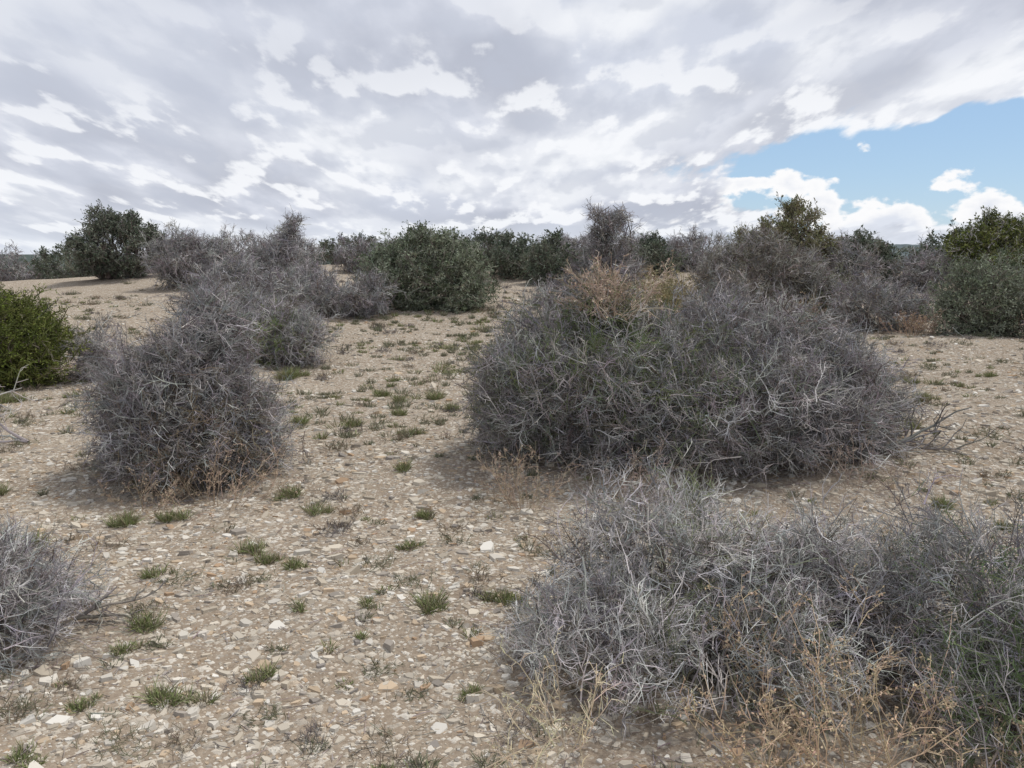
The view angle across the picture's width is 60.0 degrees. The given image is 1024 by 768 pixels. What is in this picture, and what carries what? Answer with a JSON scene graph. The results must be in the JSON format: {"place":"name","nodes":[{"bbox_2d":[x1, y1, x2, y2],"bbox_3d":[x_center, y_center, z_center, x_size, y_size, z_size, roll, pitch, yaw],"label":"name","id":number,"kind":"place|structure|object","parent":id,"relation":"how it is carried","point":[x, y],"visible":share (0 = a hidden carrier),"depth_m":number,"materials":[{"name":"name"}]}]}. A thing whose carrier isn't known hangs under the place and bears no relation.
{"place":"outdoors","nodes":[
{"label":"outdoors","id":0,"kind":"place"},
{"bbox_2d":[0,254,1023,767],"bbox_3d":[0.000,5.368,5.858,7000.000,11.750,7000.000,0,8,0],"label":"ground","id":1,"kind":"structure","parent":0,"point":[142,288],"depth_m":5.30,"materials":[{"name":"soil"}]},
{"bbox_2d":[0,414,28,442],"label":"fallen branch","id":2,"kind":"object","parent":1,"relation":"on","point":[21,439],"visible":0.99,"depth_m":8.11,"materials":[{"name":"grey wood"}]},
{"bbox_2d":[0,365,35,419],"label":"fallen branch","id":3,"kind":"object","parent":1,"relation":"on","point":[13,390],"visible":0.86,"depth_m":9.62,"materials":[{"name":"grey wood"}]},
{"bbox_2d":[0,239,62,281],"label":"dead shrub","id":4,"kind":"object","parent":1,"relation":"on","point":[12,275],"visible":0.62,"depth_m":40.28,"materials":[{"name":"grey plant"}]},
{"bbox_2d":[0,282,94,390],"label":"juniper bush","id":5,"kind":"object","parent":1,"relation":"on","point":[28,333],"visible":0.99,"depth_m":11.40,"materials":[{"name":"green plant"}]},
{"bbox_2d":[0,507,119,683],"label":"blackbrush shrub","id":6,"kind":"object","parent":1,"relation":"on","point":[19,573],"visible":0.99,"depth_m":4.11,"materials":[{"name":"grey plant"}]},
{"bbox_2d":[21,241,105,279],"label":"juniper bush","id":7,"kind":"object","parent":1,"relation":"on","point":[43,265],"visible":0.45,"depth_m":39.07,"materials":[{"name":"green plant"}]},
{"bbox_2d":[54,304,144,384],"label":"dead shrub","id":8,"kind":"object","parent":1,"relation":"on","point":[97,347],"visible":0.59,"depth_m":12.10,"materials":[{"name":"grey plant"}]},
{"bbox_2d":[59,199,171,279],"bbox_3d":[-13.220,-4.890,30.208,3.778,2.812,2.736,0,8,0],"label":"juniper tree","id":9,"kind":"object","parent":1,"relation":"on","point":[108,260],"visible":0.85,"depth_m":29.67,"materials":[{"name":"green plant"}]},
{"bbox_2d":[75,576,168,626],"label":"fallen branch","id":10,"kind":"object","parent":1,"relation":"on","point":[99,616],"visible":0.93,"depth_m":4.39,"materials":[{"name":"grey wood"}]},
{"bbox_2d":[97,467,203,514],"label":"dry weed","id":11,"kind":"object","parent":1,"relation":"on","point":[149,488],"visible":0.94,"depth_m":6.30,"materials":[{"name":"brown plant"}]},
{"bbox_2d":[142,237,200,273],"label":"dead shrub","id":12,"kind":"object","parent":1,"relation":"on","point":[166,267],"visible":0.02,"depth_m":38.26,"materials":[{"name":"grey plant"}]},
{"bbox_2d":[44,269,312,497],"bbox_3d":[-2.584,0.008,6.977,1.906,1.818,1.691,0,8,0],"label":"blackbrush shrub","id":13,"kind":"object","parent":1,"relation":"on","point":[183,391],"visible":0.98,"depth_m":6.69,"materials":[{"name":"grey plant"}]},
{"bbox_2d":[137,217,253,291],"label":"dead shrub","id":14,"kind":"object","parent":1,"relation":"on","point":[181,249],"visible":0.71,"depth_m":25.84,"materials":[{"name":"grey plant"}]},
{"bbox_2d":[113,429,306,525],"bbox_3d":[-2.112,0.652,6.256,1.194,0.618,1.257,7,11,40],"label":"dry weed","id":15,"kind":"object","parent":1,"relation":"on","point":[233,485],"visible":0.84,"depth_m":6.30,"materials":[{"name":"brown plant"}]},
{"bbox_2d":[206,220,264,261],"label":"dead shrub","id":16,"kind":"object","parent":1,"relation":"on","point":[242,240],"visible":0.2,"depth_m":37.25,"materials":[{"name":"grey plant"}]},
{"bbox_2d":[161,240,312,345],"bbox_3d":[-4.941,-1.546,16.196,2.716,2.127,2.340,0,8,0],"label":"dead shrub","id":17,"kind":"object","parent":1,"relation":"on","point":[233,271],"visible":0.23,"depth_m":15.91,"materials":[{"name":"grey plant"}]},
{"bbox_2d":[200,266,348,370],"bbox_3d":[-3.970,-0.994,13.948,2.067,1.734,3.100,-8,12,-42],"label":"dead shrub","id":18,"kind":"object","parent":1,"relation":"on","point":[287,339],"visible":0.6,"depth_m":13.63,"materials":[{"name":"grey plant"}]},
{"bbox_2d":[231,203,324,300],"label":"dead shrub","id":19,"kind":"object","parent":1,"relation":"on","point":[280,254],"visible":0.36,"depth_m":22.98,"materials":[{"name":"grey plant"}]},
{"bbox_2d":[246,225,327,268],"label":"dead shrub","id":20,"kind":"object","parent":1,"relation":"on","point":[310,246],"visible":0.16,"depth_m":32.49,"materials":[{"name":"grey plant"}]},
{"bbox_2d":[269,260,406,318],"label":"dead shrub","id":21,"kind":"object","parent":1,"relation":"on","point":[324,298],"visible":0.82,"depth_m":20.31,"materials":[{"name":"grey plant"}]},
{"bbox_2d":[306,232,382,264],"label":"juniper bush","id":22,"kind":"object","parent":1,"relation":"on","point":[326,244],"visible":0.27,"depth_m":41.05,"materials":[{"name":"green plant"}]},
{"bbox_2d":[326,233,382,273],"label":"dead shrub","id":23,"kind":"object","parent":1,"relation":"on","point":[344,253],"visible":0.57,"depth_m":34.46,"materials":[{"name":"grey plant"}]},
{"bbox_2d":[371,237,429,273],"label":"dead shrub","id":24,"kind":"object","parent":1,"relation":"on","point":[387,245],"visible":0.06,"depth_m":32.32,"materials":[{"name":"grey plant"}]},
{"bbox_2d":[347,220,505,313],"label":"saltbush shrub","id":25,"kind":"object","parent":1,"relation":"on","point":[450,265],"visible":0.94,"depth_m":21.50,"materials":[{"name":"green plant"}]},
{"bbox_2d":[0,231,927,280],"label":"distant scrub","id":26,"kind":"object","parent":1,"relation":"on","point":[327,259],"depth_m":45.63,"materials":[{"name":"green plant"}]},
{"bbox_2d":[459,226,519,268],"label":"juniper bush","id":27,"kind":"object","parent":1,"relation":"on","point":[484,239],"visible":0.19,"depth_m":35.12,"materials":[{"name":"green plant"}]},
{"bbox_2d":[0,294,1023,767],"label":"grass tufts","id":28,"kind":"object","parent":1,"relation":"on","point":[250,546],"visible":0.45,"depth_m":6.05,"materials":[{"name":"green plant"}]},
{"bbox_2d":[0,280,1023,767],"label":"dead forbs","id":29,"kind":"object","parent":1,"relation":"on","point":[284,648],"visible":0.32,"depth_m":5.31,"materials":[{"name":"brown plant"}]},
{"bbox_2d":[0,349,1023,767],"bbox_3d":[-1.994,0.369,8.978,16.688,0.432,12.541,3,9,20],"label":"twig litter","id":30,"kind":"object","parent":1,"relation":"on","point":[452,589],"visible":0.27,"depth_m":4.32,"materials":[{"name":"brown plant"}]},
{"bbox_2d":[479,229,556,278],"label":"juniper bush","id":31,"kind":"object","parent":1,"relation":"on","point":[504,262],"visible":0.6,"depth_m":31.14,"materials":[{"name":"green plant"}]},
{"bbox_2d":[467,441,583,510],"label":"dry weed","id":32,"kind":"object","parent":1,"relation":"on","point":[515,480],"visible":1,"depth_m":6.11,"materials":[{"name":"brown plant"}]},
{"bbox_2d":[485,714,592,767],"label":"straw weed","id":33,"kind":"object","parent":1,"relation":"on","point":[538,757],"visible":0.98,"depth_m":3.18,"materials":[{"name":"beige plant"}]},
{"bbox_2d":[459,625,623,767],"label":"straw weed","id":34,"kind":"object","parent":1,"relation":"on","point":[590,722],"visible":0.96,"depth_m":3.30,"materials":[{"name":"beige plant"}]},
{"bbox_2d":[517,226,584,285],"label":"juniper bush","id":35,"kind":"object","parent":1,"relation":"on","point":[542,256],"visible":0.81,"depth_m":28.46,"materials":[{"name":"green plant"}]},
{"bbox_2d":[552,231,596,267],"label":"dead shrub","id":36,"kind":"object","parent":1,"relation":"on","point":[575,240],"visible":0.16,"depth_m":33.19,"materials":[{"name":"grey plant"}]},
{"bbox_2d":[526,197,652,321],"bbox_3d":[1.760,-2.680,20.253,2.976,3.216,2.389,0,8,0],"label":"dead shrub","id":37,"kind":"object","parent":1,"relation":"on","point":[603,244],"visible":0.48,"depth_m":20.09,"materials":[{"name":"grey plant"}]},
{"bbox_2d":[564,231,618,252],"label":"dead shrub","id":38,"kind":"object","parent":1,"relation":"on","point":[584,243],"visible":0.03,"depth_m":40.16,"materials":[{"name":"grey plant"}]},
{"bbox_2d":[547,432,704,509],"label":"dry weed","id":39,"kind":"object","parent":1,"relation":"on","point":[635,464],"visible":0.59,"depth_m":6.16,"materials":[{"name":"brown plant"}]},
{"bbox_2d":[608,258,680,297],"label":"dry weed","id":40,"kind":"object","parent":1,"relation":"on","point":[651,267],"visible":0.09,"depth_m":24.00,"materials":[{"name":"beige plant"}]},
{"bbox_2d":[610,228,687,276],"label":"juniper bush","id":41,"kind":"object","parent":1,"relation":"on","point":[656,253],"visible":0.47,"depth_m":30.25,"materials":[{"name":"green plant"}]},
{"bbox_2d":[615,231,686,261],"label":"dead shrub","id":42,"kind":"object","parent":1,"relation":"on","point":[638,238],"visible":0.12,"depth_m":35.35,"materials":[{"name":"grey plant"}]},
{"bbox_2d":[633,273,696,316],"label":"dry weed","id":43,"kind":"object","parent":1,"relation":"on","point":[664,291],"visible":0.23,"depth_m":20.25,"materials":[{"name":"brown plant"}]},
{"bbox_2d":[643,263,708,307],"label":"dry weed","id":44,"kind":"object","parent":1,"relation":"on","point":[675,281],"visible":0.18,"depth_m":22.16,"materials":[{"name":"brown plant"}]},
{"bbox_2d":[653,225,728,271],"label":"dead shrub","id":45,"kind":"object","parent":1,"relation":"on","point":[692,261],"visible":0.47,"depth_m":32.48,"materials":[{"name":"grey plant"}]},
{"bbox_2d":[650,474,731,551],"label":"fallen branch","id":46,"kind":"object","parent":1,"relation":"on","point":[705,522],"visible":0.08,"depth_m":5.12,"materials":[{"name":"grey wood"}]},
{"bbox_2d":[445,254,937,493],"bbox_3d":[1.493,-0.137,7.384,4.048,1.913,2.903,0,8,0],"label":"blackbrush shrub","id":47,"kind":"object","parent":1,"relation":"on","point":[818,385],"visible":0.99,"depth_m":6.74,"materials":[{"name":"grey plant"}]},
{"bbox_2d":[548,329,593,364],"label":"fallen branch","id":48,"kind":"object","parent":47,"relation":"on","point":[583,352],"visible":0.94,"depth_m":6.43,"materials":[{"name":"grey wood"}]},
{"bbox_2d":[546,250,680,321],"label":"dead stem tuft","id":49,"kind":"object","parent":47,"relation":"on","point":[651,292],"visible":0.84,"depth_m":6.93,"materials":[{"name":"beige plant"}]},
{"bbox_2d":[624,301,662,337],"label":"fallen branch","id":50,"kind":"object","parent":47,"relation":"on","point":[643,326],"visible":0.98,"depth_m":6.53,"materials":[{"name":"grey wood"}]},
{"bbox_2d":[465,437,935,748],"bbox_3d":[0.848,0.859,4.078,1.883,1.132,1.992,6,10,34],"label":"blackbrush shrub","id":51,"kind":"object","parent":1,"relation":"on","point":[630,619],"visible":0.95,"depth_m":3.92,"materials":[{"name":"grey plant"}]},
{"bbox_2d":[711,519,835,605],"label":"fallen branch","id":52,"kind":"object","parent":51,"relation":"on","point":[770,573],"visible":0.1,"depth_m":4.22,"materials":[{"name":"grey wood"}]},
{"bbox_2d":[673,228,736,264],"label":"dead shrub","id":53,"kind":"object","parent":1,"relation":"on","point":[717,236],"visible":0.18,"depth_m":38.97,"materials":[{"name":"grey plant"}]},
{"bbox_2d":[666,675,852,767],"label":"dry weed","id":54,"kind":"object","parent":1,"relation":"on","point":[802,745],"visible":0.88,"depth_m":3.20,"materials":[{"name":"brown plant"}]},
{"bbox_2d":[682,217,844,315],"bbox_3d":[5.691,-2.580,20.303,3.646,2.442,3.070,-3,9,-17],"label":"dead shrub","id":55,"kind":"object","parent":1,"relation":"on","point":[792,265],"visible":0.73,"depth_m":19.72,"materials":[{"name":"grey plant"}]},
{"bbox_2d":[726,191,843,275],"bbox_3d":[8.573,-4.514,27.986,3.773,3.085,2.580,0,8,0],"label":"juniper tree","id":56,"kind":"object","parent":1,"relation":"on","point":[795,208],"visible":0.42,"depth_m":27.65,"materials":[{"name":"green plant"}]},
{"bbox_2d":[761,243,837,291],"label":"dead shrub","id":57,"kind":"object","parent":1,"relation":"on","point":[818,257],"visible":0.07,"depth_m":26.64,"materials":[{"name":"grey plant"}]},
{"bbox_2d":[776,288,858,323],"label":"dry weed","id":58,"kind":"object","parent":1,"relation":"on","point":[816,311],"visible":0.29,"depth_m":19.17,"materials":[{"name":"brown plant"}]},
{"bbox_2d":[790,262,857,318],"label":"rabbitbrush shrub","id":59,"kind":"object","parent":1,"relation":"on","point":[822,298],"visible":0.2,"depth_m":19.78,"materials":[{"name":"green plant"}]},
{"bbox_2d":[788,463,861,541],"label":"fallen branch","id":60,"kind":"object","parent":1,"relation":"on","point":[813,502],"visible":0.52,"depth_m":5.12,"materials":[{"name":"grey wood"}]},
{"bbox_2d":[822,230,864,273],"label":"dead shrub","id":61,"kind":"object","parent":1,"relation":"on","point":[840,257],"visible":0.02,"depth_m":33.49,"materials":[{"name":"grey plant"}]},
{"bbox_2d":[672,563,1023,767],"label":"dry weed","id":62,"kind":"object","parent":1,"relation":"on","point":[864,703],"visible":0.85,"depth_m":3.23,"materials":[{"name":"beige plant"}]},
{"bbox_2d":[821,236,890,291],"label":"dead shrub","id":63,"kind":"object","parent":1,"relation":"on","point":[866,265],"visible":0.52,"depth_m":27.47,"materials":[{"name":"grey plant"}]},
{"bbox_2d":[794,429,917,489],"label":"dry weed","id":64,"kind":"object","parent":1,"relation":"on","point":[870,464],"visible":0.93,"depth_m":6.35,"materials":[{"name":"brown plant"}]},
{"bbox_2d":[830,230,894,261],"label":"dead shrub","id":65,"kind":"object","parent":1,"relation":"on","point":[843,237],"visible":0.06,"depth_m":37.34,"materials":[{"name":"grey plant"}]},
{"bbox_2d":[838,225,907,283],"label":"juniper bush","id":66,"kind":"object","parent":1,"relation":"on","point":[885,250],"visible":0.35,"depth_m":29.47,"materials":[{"name":"green plant"}]},
{"bbox_2d":[809,267,940,333],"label":"sagebrush shrub","id":67,"kind":"object","parent":1,"relation":"on","point":[880,303],"visible":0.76,"depth_m":17.97,"materials":[{"name":"grey plant"}]},
{"bbox_2d":[757,456,1023,767],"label":"blackbrush shrub","id":68,"kind":"object","parent":1,"relation":"on","point":[991,661],"visible":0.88,"depth_m":3.62,"materials":[{"name":"grey plant"}]},
{"bbox_2d":[765,651,1023,767],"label":"dry weed","id":69,"kind":"object","parent":1,"relation":"on","point":[938,733],"visible":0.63,"depth_m":3.02,"materials":[{"name":"brown plant"}]},
{"bbox_2d":[878,308,946,336],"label":"dry weed","id":70,"kind":"object","parent":1,"relation":"on","point":[913,322],"visible":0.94,"depth_m":16.87,"materials":[{"name":"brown plant"}]},
{"bbox_2d":[898,367,933,435],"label":"fallen branch","id":71,"kind":"object","parent":1,"relation":"on","point":[905,428],"visible":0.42,"depth_m":7.41,"materials":[{"name":"grey wood"}]},
{"bbox_2d":[881,236,962,292],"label":"dead shrub","id":72,"kind":"object","parent":1,"relation":"on","point":[925,279],"visible":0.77,"depth_m":28.44,"materials":[{"name":"grey plant"}]},
{"bbox_2d":[894,218,991,273],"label":"juniper bush","id":73,"kind":"object","parent":1,"relation":"on","point":[931,240],"visible":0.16,"depth_m":35.29,"materials":[{"name":"green plant"}]},
{"bbox_2d":[892,399,998,455],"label":"fallen branch","id":74,"kind":"object","parent":1,"relation":"on","point":[911,436],"visible":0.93,"depth_m":7.24,"materials":[{"name":"grey wood"}]},
{"bbox_2d":[919,245,1023,337],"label":"saltbush shrub","id":75,"kind":"object","parent":1,"relation":"on","point":[978,281],"visible":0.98,"depth_m":16.52,"materials":[{"name":"green plant"}]},
{"bbox_2d":[933,205,1023,276],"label":"juniper tree","id":76,"kind":"object","parent":1,"relation":"on","point":[986,235],"visible":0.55,"depth_m":27.74,"materials":[{"name":"green plant"}]},
{"bbox_2d":[0,0,1023,253],"label":"sky","id":77,"kind":"structure","parent":0,"point":[899,118],"materials":[{"name":"white"}]},
{"bbox_2d":[847,244,1005,259],"bbox_3d":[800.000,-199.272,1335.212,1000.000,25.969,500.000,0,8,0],"label":"distant hills","id":78,"kind":"structure","parent":0,"point":[901,246],"depth_m":1226.92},
{"bbox_2d":[1007,213,1023,251],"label":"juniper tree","id":79,"kind":"object","parent":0,"point":[1022,224],"visible":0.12,"depth_m":28.27,"materials":[{"name":"green plant"}]}
]}

